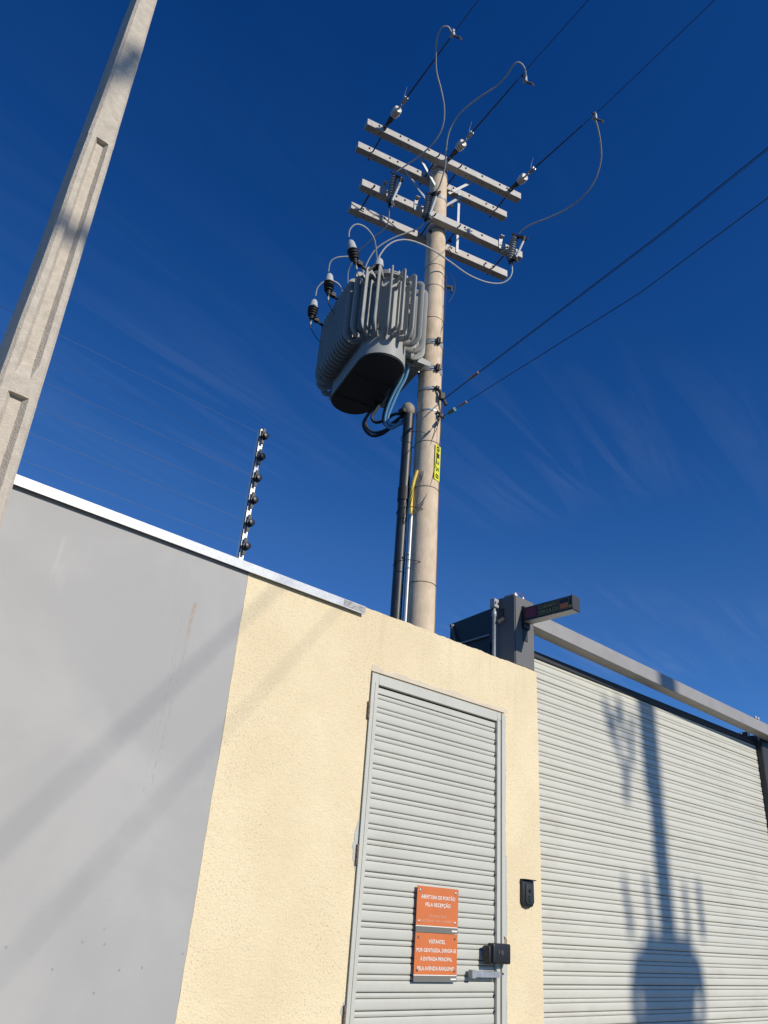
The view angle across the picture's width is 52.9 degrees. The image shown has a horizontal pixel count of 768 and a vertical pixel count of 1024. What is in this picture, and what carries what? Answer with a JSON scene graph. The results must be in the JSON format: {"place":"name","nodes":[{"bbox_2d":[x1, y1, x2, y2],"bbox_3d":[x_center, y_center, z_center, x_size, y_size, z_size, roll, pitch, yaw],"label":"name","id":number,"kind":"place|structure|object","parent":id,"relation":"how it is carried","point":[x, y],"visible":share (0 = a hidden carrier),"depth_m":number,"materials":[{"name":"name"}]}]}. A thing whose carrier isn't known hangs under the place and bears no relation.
{"place":"outdoors","nodes":[
{"label":"outdoors","id":0,"kind":"place"},
{"bbox_2d":[0,0,767,735],"label":"sky","id":1,"kind":"structure","parent":0,"point":[622,470],"materials":[{"name":"blue"}]},
{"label":"pavement","id":2,"kind":"structure","parent":0,"visible":0},
{"bbox_2d":[0,0,156,527],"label":"concrete pole","id":3,"kind":"object","parent":2,"relation":"on","point":[27,346],"visible":1,"depth_m":2.75,"materials":[{"name":"grey concrete"}]},
{"bbox_2d":[0,474,543,1023],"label":"boundary wall","id":4,"kind":"structure","parent":2,"relation":"on","point":[182,734],"depth_m":2.95,"materials":[{"name":"grey paint"}]},
{"bbox_2d":[0,333,268,559],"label":"electric fence","id":5,"kind":"object","parent":4,"relation":"on","point":[252,499],"visible":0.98,"depth_m":3.60,"materials":[{"name":"metal"}]},
{"bbox_2d":[342,672,505,1023],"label":"metal door","id":6,"kind":"structure","parent":4,"relation":"attached to","point":[432,809],"depth_m":3.67,"materials":[{"name":"paint"}]},
{"bbox_2d":[413,932,457,981],"bbox_3d":[0.235,2.006,3.474,0.274,0.190,0.006,26,-34,-35],"label":"notice sign","id":7,"kind":"object","parent":6,"relation":"attached to","point":[435,957],"visible":1,"depth_m":3.47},
{"bbox_2d":[415,885,458,933],"bbox_3d":[0.249,1.838,3.561,0.274,0.188,0.006,26,-34,-35],"label":"notice sign","id":8,"kind":"object","parent":6,"relation":"attached to","point":[436,909],"visible":1,"depth_m":3.56,"materials":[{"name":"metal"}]},
{"bbox_2d":[483,936,509,964],"bbox_3d":[0.548,2.105,3.704,0.161,0.122,0.052,26,-34,-35],"label":"electric lock","id":9,"kind":"object","parent":6,"relation":"attached to","point":[496,953],"visible":1,"depth_m":3.67,"materials":[{"name":"metal"}]},
{"bbox_2d":[496,592,533,670],"bbox_3d":[0.766,1.145,4.520,0.195,1.422,0.154,26,-34,-35],"label":"gate post","id":10,"kind":"object","parent":4,"relation":"attached to","point":[513,646],"visible":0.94,"depth_m":4.66,"materials":[{"name":"metal"}]},
{"bbox_2d":[490,598,504,656],"bbox_3d":[0.674,0.873,4.588,0.067,0.752,0.070,26,-34,-35],"label":"gate sensor","id":11,"kind":"object","parent":10,"relation":"attached to","point":[494,603],"visible":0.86,"depth_m":4.69,"materials":[{"name":"metal"}]},
{"bbox_2d":[522,594,579,641],"bbox_3d":[0.984,0.629,4.573,0.074,0.215,0.374,26,-34,-35],"label":"warning light sign","id":12,"kind":"object","parent":10,"relation":"attached to","point":[554,609],"visible":1,"depth_m":4.57,"materials":[{"name":"metal"}]},
{"bbox_2d":[534,620,767,740],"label":"gate beam","id":13,"kind":"structure","parent":10,"relation":"attached to","point":[555,633],"depth_m":5.54,"materials":[{"name":"metal"}]},
{"bbox_2d":[520,879,535,907],"bbox_3d":[0.746,1.971,3.983,0.097,0.134,0.034,26,-34,-35],"label":"access reader","id":14,"kind":"object","parent":4,"relation":"attached to","point":[526,893],"visible":1,"depth_m":3.98,"materials":[{"name":"plastic"}]},
{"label":"yard ground","id":15,"kind":"structure","parent":0,"visible":0},
{"bbox_2d":[348,119,521,632],"bbox_3d":[0.376,0.007,7.878,2.310,10.460,0.550,16,-29,-21],"label":"utility pole","id":16,"kind":"object","parent":15,"relation":"on","point":[422,598],"visible":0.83,"depth_m":9.27,"materials":[{"name":"concrete"}]},
{"bbox_2d":[381,171,403,207],"bbox_3d":[0.109,-3.795,9.074,0.129,0.631,0.319,26,-34,-35],"label":"fuse cutout","id":17,"kind":"object","parent":16,"relation":"attached to","point":[392,191],"visible":1,"depth_m":9.05,"materials":[{"name":"ceramic"}]},
{"bbox_2d":[347,208,389,283],"bbox_3d":[-0.240,-3.062,9.221,0.170,0.712,1.064,19,-31,-26],"label":"transformer lead","id":18,"kind":"object","parent":17,"relation":"attached to","point":[369,241],"visible":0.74,"depth_m":9.16,"materials":[{"name":"metal"}]},
{"bbox_2d":[380,351,430,407],"bbox_3d":[0.138,-1.655,8.948,0.380,0.468,1.005,16,-29,-21],"label":"transformer bracket","id":19,"kind":"object","parent":16,"relation":"attached to","point":[420,363],"visible":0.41,"depth_m":8.57,"materials":[{"name":"metal"}]},
{"bbox_2d":[315,257,427,413],"bbox_3d":[-0.149,-2.011,8.878,0.944,1.401,1.664,16,-29,-21],"label":"transformer","id":20,"kind":"object","parent":19,"relation":"attached to","point":[372,334],"visible":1,"depth_m":8.39,"materials":[{"name":"metal"}]},
{"bbox_2d":[307,299,323,341],"bbox_3d":[-0.754,-2.265,9.246,0.384,0.599,0.124,20,-31,-28],"label":"surge arrester","id":21,"kind":"object","parent":20,"relation":"attached to","point":[312,312],"visible":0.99,"depth_m":9.20,"materials":[{"name":"rubber"}]},
{"bbox_2d":[315,281,342,295],"bbox_3d":[-0.612,-2.669,9.385,0.430,0.205,0.179,20,-31,-27],"label":"arrester lead","id":22,"kind":"object","parent":20,"relation":"attached to","point":[323,282],"visible":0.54,"depth_m":9.31,"materials":[{"name":"metal"}]},
{"bbox_2d":[324,273,337,313],"bbox_3d":[-0.541,-2.463,8.876,0.372,0.599,0.124,20,-31,-28],"label":"surge arrester","id":23,"kind":"object","parent":20,"relation":"attached to","point":[329,283],"visible":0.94,"depth_m":8.83,"materials":[{"name":"rubber"}]},
{"bbox_2d":[328,256,363,279],"bbox_3d":[-0.419,-2.856,8.992,0.446,0.201,0.190,16,-30,-22],"label":"arrester lead","id":24,"kind":"object","parent":23,"relation":"attached to","point":[340,257],"visible":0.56,"depth_m":8.94,"materials":[{"name":"metal"}]},
{"bbox_2d":[347,239,375,288],"bbox_3d":[-0.265,-2.681,8.389,0.349,0.586,0.125,21,-31,-28],"label":"surge arrester","id":25,"kind":"object","parent":20,"relation":"attached to","point":[353,252],"visible":1,"depth_m":8.36,"materials":[{"name":"rubber"}]},
{"bbox_2d":[348,224,377,258],"bbox_3d":[-0.188,-3.019,8.562,0.147,0.160,0.478,-21,-36,40],"label":"arrester lead","id":26,"kind":"object","parent":20,"relation":"attached to","point":[369,232],"visible":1,"depth_m":8.51,"materials":[{"name":"metal"}]},
{"bbox_2d":[362,400,391,436],"bbox_3d":[0.027,-1.148,8.684,0.556,0.642,0.121,-11,-31,27],"label":"voltage cable","id":27,"kind":"object","parent":20,"relation":"hanging from","point":[365,429],"visible":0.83,"depth_m":8.67,"materials":[{"name":"rubber"}]},
{"bbox_2d":[365,403,397,433],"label":"voltage cable","id":28,"kind":"object","parent":20,"relation":"attached to","point":[371,431],"visible":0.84,"depth_m":8.66,"materials":[{"name":"rubber"}]},
{"bbox_2d":[370,390,400,423],"bbox_3d":[0.068,-1.239,8.647,0.446,0.541,0.086,-11,-31,27],"label":"voltage cable","id":29,"kind":"object","parent":20,"relation":"attached to","point":[376,410],"visible":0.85,"depth_m":8.63,"materials":[{"name":"rubber"}]},
{"bbox_2d":[382,379,403,425],"bbox_3d":[0.102,-1.299,8.535,0.216,0.702,0.287,45,-47,-51],"label":"voltage cable","id":30,"kind":"object","parent":20,"relation":"attached to","point":[387,401],"visible":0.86,"depth_m":8.51,"materials":[{"name":"rubber"}]},
{"bbox_2d":[386,359,410,425],"bbox_3d":[0.206,-1.303,8.496,0.162,0.712,0.382,22,-32,-30],"label":"voltage cable","id":31,"kind":"object","parent":20,"relation":"attached to","point":[396,395],"visible":0.95,"depth_m":8.47,"materials":[{"name":"blue rubber"}]},
{"bbox_2d":[384,363,406,429],"bbox_3d":[0.172,-1.286,8.504,0.207,0.752,0.369,26,-34,-35],"label":"voltage cable","id":32,"kind":"object","parent":19,"relation":"hanging from","point":[389,404],"visible":0.88,"depth_m":8.47,"materials":[{"name":"blue rubber"}]},
{"bbox_2d":[402,514,412,621],"bbox_3d":[0.094,2.313,6.596,0.068,5.160,0.060,26,-34,-35],"label":"steel conduit","id":33,"kind":"object","parent":16,"relation":"attached to","point":[407,570],"visible":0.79,"depth_m":7.49,"materials":[{"name":"metal"}]},
{"bbox_2d":[409,470,417,513],"bbox_3d":[0.304,-0.186,7.878,0.086,0.535,0.050,-9,-30,24],"label":"yellow tube","id":34,"kind":"object","parent":33,"relation":"attached to","point":[411,496],"visible":0.98,"depth_m":7.88,"materials":[{"name":"yellow plastic"}]},
{"bbox_2d":[390,402,426,619],"bbox_3d":[0.145,1.726,6.967,0.372,6.548,0.346,26,-34,-35],"label":"cable conduit","id":35,"kind":"object","parent":16,"relation":"attached to","point":[407,410],"visible":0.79,"depth_m":7.81,"materials":[{"name":"black plastic"}]},
{"bbox_2d":[384,38,450,128],"bbox_3d":[0.376,-5.153,9.241,0.114,0.280,1.380,20,-31,-27],"label":"strain insulator","id":36,"kind":"object","parent":16,"relation":"attached to","point":[396,111],"visible":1,"depth_m":9.45,"materials":[{"name":"ceramic"}]},
{"bbox_2d":[450,0,478,37],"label":"power line","id":37,"kind":"object","parent":36,"relation":"attached to","point":[466,15],"visible":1,"depth_m":8.44,"materials":[{"name":"metal"}]},
{"bbox_2d":[450,28,461,40],"bbox_3d":[0.796,-5.325,8.615,0.168,0.135,0.058,13,-28,-15],"label":"line clamp","id":38,"kind":"object","parent":37,"relation":"attached to","point":[452,34],"visible":1,"depth_m":8.60,"materials":[{"name":"metal"}]},
{"bbox_2d":[397,25,451,171],"bbox_3d":[0.565,-4.710,8.944,0.372,0.933,1.298,13,-28,-15],"label":"jumper cable","id":39,"kind":"object","parent":38,"relation":"hanging from","point":[441,28],"visible":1,"depth_m":8.91,"materials":[{"name":"rubber"}]},
{"bbox_2d":[414,191,440,221],"bbox_3d":[0.531,-3.652,9.245,0.360,0.510,0.130,-12,-31,28],"label":"fuse cutout","id":40,"kind":"object","parent":16,"relation":"attached to","point":[428,207],"visible":1,"depth_m":9.22,"materials":[{"name":"ceramic"}]},
{"bbox_2d":[363,222,424,271],"bbox_3d":[0.093,-3.114,9.097,0.788,0.740,0.126,-7,-29,21],"label":"transformer lead","id":41,"kind":"object","parent":40,"relation":"attached to","point":[391,239],"visible":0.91,"depth_m":9.12,"materials":[{"name":"metal"}]},
{"bbox_2d":[415,406,441,511],"bbox_3d":[0.464,-0.564,8.022,0.229,1.322,0.037,8,-27,-7],"label":"loose wire","id":42,"kind":"object","parent":16,"relation":"hanging from","point":[421,472],"visible":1,"depth_m":7.87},
{"bbox_2d":[416,416,441,512],"bbox_3d":[0.471,-0.539,8.000,0.226,1.292,0.029,7,-27,-6],"label":"loose wire","id":43,"kind":"object","parent":16,"relation":"attached to","point":[436,461],"visible":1,"depth_m":8.02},
{"bbox_2d":[415,403,442,513],"bbox_3d":[0.473,-0.570,8.012,0.234,1.369,0.037,5,-27,-1],"label":"loose wire","id":44,"kind":"object","parent":16,"relation":"hanging from","point":[430,444],"visible":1,"depth_m":7.94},
{"bbox_2d":[436,411,444,418],"bbox_3d":[0.609,-1.044,8.287,0.101,0.093,0.043,14,-29,-17],"label":"cable anchor","id":45,"kind":"object","parent":16,"relation":"attached to","point":[438,413],"visible":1,"depth_m":8.27,"materials":[{"name":"metal"}]},
{"bbox_2d":[444,197,767,415],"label":"service cable","id":46,"kind":"object","parent":45,"relation":"attached to","point":[627,300],"visible":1,"depth_m":6.18,"materials":[{"name":"metal"}]},
{"bbox_2d":[447,407,455,413],"bbox_3d":[0.718,-1.070,8.170,0.040,0.049,0.111,19,-31,-26],"label":"green cable clip","id":47,"kind":"object","parent":46,"relation":"attached to","point":[452,410],"visible":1,"depth_m":8.14,"materials":[{"name":"green plastic"}]},
{"bbox_2d":[438,389,447,405],"bbox_3d":[0.638,-1.245,8.385,0.116,0.196,0.053,14,-29,-18],"label":"cable anchor","id":48,"kind":"object","parent":16,"relation":"attached to","point":[441,396],"visible":1,"depth_m":8.36,"materials":[{"name":"metal"}]},
{"bbox_2d":[445,147,767,398],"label":"service cable","id":49,"kind":"object","parent":48,"relation":"attached to","point":[622,262],"visible":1,"depth_m":6.37,"materials":[{"name":"metal"}]},
{"bbox_2d":[441,275,446,331],"bbox_3d":[0.696,-2.353,8.993,0.071,1.038,0.034,-17,-34,35],"label":"loose wire","id":50,"kind":"object","parent":16,"relation":"attached to","point":[445,303],"visible":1,"depth_m":9.04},
{"bbox_2d":[448,79,518,160],"bbox_3d":[1.206,-4.895,9.566,0.114,0.273,1.380,20,-31,-27],"label":"strain insulator","id":51,"kind":"object","parent":16,"relation":"attached to","point":[460,145],"visible":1,"depth_m":9.78,"materials":[{"name":"ceramic"}]},
{"bbox_2d":[518,0,587,78],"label":"power line","id":52,"kind":"object","parent":51,"relation":"attached to","point":[555,36],"visible":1,"depth_m":8.51,"materials":[{"name":"metal"}]},
{"bbox_2d":[521,75,533,86],"bbox_3d":[1.653,-4.964,8.889,0.168,0.135,0.058,13,-28,-15],"label":"line clamp","id":53,"kind":"object","parent":52,"relation":"attached to","point":[524,79],"visible":1,"depth_m":8.87,"materials":[{"name":"metal"}]},
{"bbox_2d":[435,61,526,190],"bbox_3d":[1.049,-4.543,9.061,1.415,0.895,0.327,-21,-37,40],"label":"jumper cable","id":54,"kind":"object","parent":53,"relation":"attached to","point":[476,99],"visible":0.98,"depth_m":9.04,"materials":[{"name":"rubber"}]},
{"bbox_2d":[499,233,527,264],"bbox_3d":[1.631,-3.301,9.667,0.379,0.541,0.128,-11,-31,27],"label":"fuse cutout","id":55,"kind":"object","parent":16,"relation":"attached to","point":[511,255],"visible":1,"depth_m":9.64,"materials":[{"name":"ceramic"}]},
{"bbox_2d":[378,239,512,283],"bbox_3d":[0.767,-2.972,9.163,1.769,0.728,0.175,16,-30,-22],"label":"transformer lead","id":56,"kind":"object","parent":55,"relation":"attached to","point":[445,258],"visible":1,"depth_m":9.15,"materials":[{"name":"metal"}]},
{"bbox_2d":[509,124,582,191],"bbox_3d":[2.041,-4.553,9.863,0.114,0.344,1.372,19,-31,-26],"label":"strain insulator","id":57,"kind":"object","parent":16,"relation":"attached to","point":[522,178],"visible":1,"depth_m":10.10,"materials":[{"name":"metal"}]},
{"bbox_2d":[583,0,713,124],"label":"power line","id":58,"kind":"object","parent":57,"relation":"attached to","point":[651,60],"visible":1,"depth_m":8.42,"materials":[{"name":"metal"}]},
{"bbox_2d":[591,112,603,123],"bbox_3d":[2.506,-4.627,9.065,0.168,0.135,0.058,13,-28,-15],"label":"line clamp","id":59,"kind":"object","parent":58,"relation":"attached to","point":[594,116],"visible":1,"depth_m":9.04,"materials":[{"name":"metal"}]},
{"bbox_2d":[519,120,601,233],"bbox_3d":[2.279,-4.053,9.571,0.411,0.621,1.431,18,-30,-24],"label":"jumper cable","id":60,"kind":"object","parent":59,"relation":"hanging from","point":[587,190],"visible":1,"depth_m":9.49,"materials":[{"name":"rubber"}]},
{"bbox_2d":[489,635,767,1023],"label":"vehicle gate","id":61,"kind":"structure","parent":15,"relation":"on","point":[654,856],"depth_m":5.16,"materials":[{"name":"metal"}]},
{"bbox_2d":[449,608,495,653],"bbox_3d":[0.543,1.288,4.792,0.072,1.385,0.390,26,-34,-35],"label":"counterweight cover","id":62,"kind":"object","parent":61,"relation":"attached to","point":[474,631],"visible":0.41,"depth_m":5.02,"materials":[{"name":"metal"}]},
{"bbox_2d":[747,735,767,835],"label":"gate post","id":63,"kind":"object","parent":61,"relation":"attached to","point":[761,745],"visible":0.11,"depth_m":6.66,"materials":[{"name":"metal"}]},
{"bbox_2d":[739,732,749,735],"bbox_3d":[3.157,2.532,6.642,0.068,1.245,0.140,26,-34,-35],"label":"bracket","id":64,"kind":"object","parent":63,"relation":"attached to","point":[745,733],"visible":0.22,"depth_m":6.88,"materials":[{"name":"metal"}]}
]}

